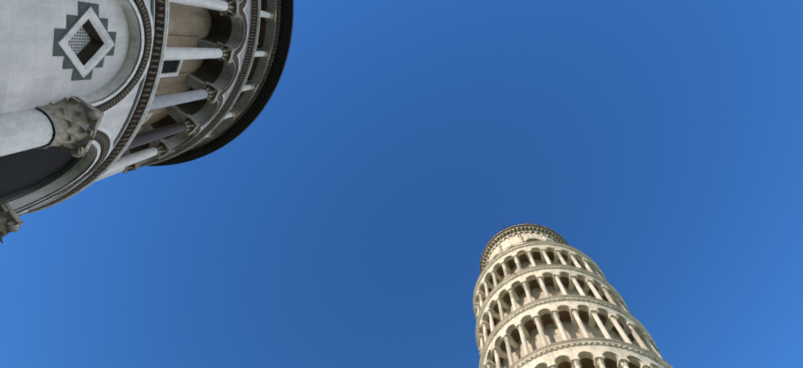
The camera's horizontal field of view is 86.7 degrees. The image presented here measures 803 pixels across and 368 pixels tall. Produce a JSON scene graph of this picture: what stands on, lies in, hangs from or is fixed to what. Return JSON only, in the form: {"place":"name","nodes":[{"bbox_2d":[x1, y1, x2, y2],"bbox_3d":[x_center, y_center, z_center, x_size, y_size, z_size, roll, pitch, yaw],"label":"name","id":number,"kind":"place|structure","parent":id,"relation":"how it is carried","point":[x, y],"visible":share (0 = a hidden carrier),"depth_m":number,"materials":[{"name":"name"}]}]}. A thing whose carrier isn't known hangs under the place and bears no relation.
{"place":"outdoors","nodes":[
{"label":"outdoors","id":0,"kind":"place"},
{"bbox_2d":[0,0,802,367],"label":"sky","id":1,"kind":"structure","parent":0,"point":[351,224],"materials":[{"name":"blue"}]},
{"label":"lawn","id":2,"kind":"structure","parent":0,"visible":0},
{"bbox_2d":[0,0,293,242],"bbox_3d":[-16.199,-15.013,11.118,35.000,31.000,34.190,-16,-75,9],"label":"cathedral","id":3,"kind":"structure","parent":2,"relation":"on","point":[92,91],"depth_m":11.36,"materials":[{"name":"stone"}]},
{"bbox_2d":[473,221,672,367],"bbox_3d":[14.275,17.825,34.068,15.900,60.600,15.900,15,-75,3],"label":"leaning tower","id":4,"kind":"structure","parent":2,"relation":"on","point":[544,297],"depth_m":36.46,"materials":[{"name":"stone"}]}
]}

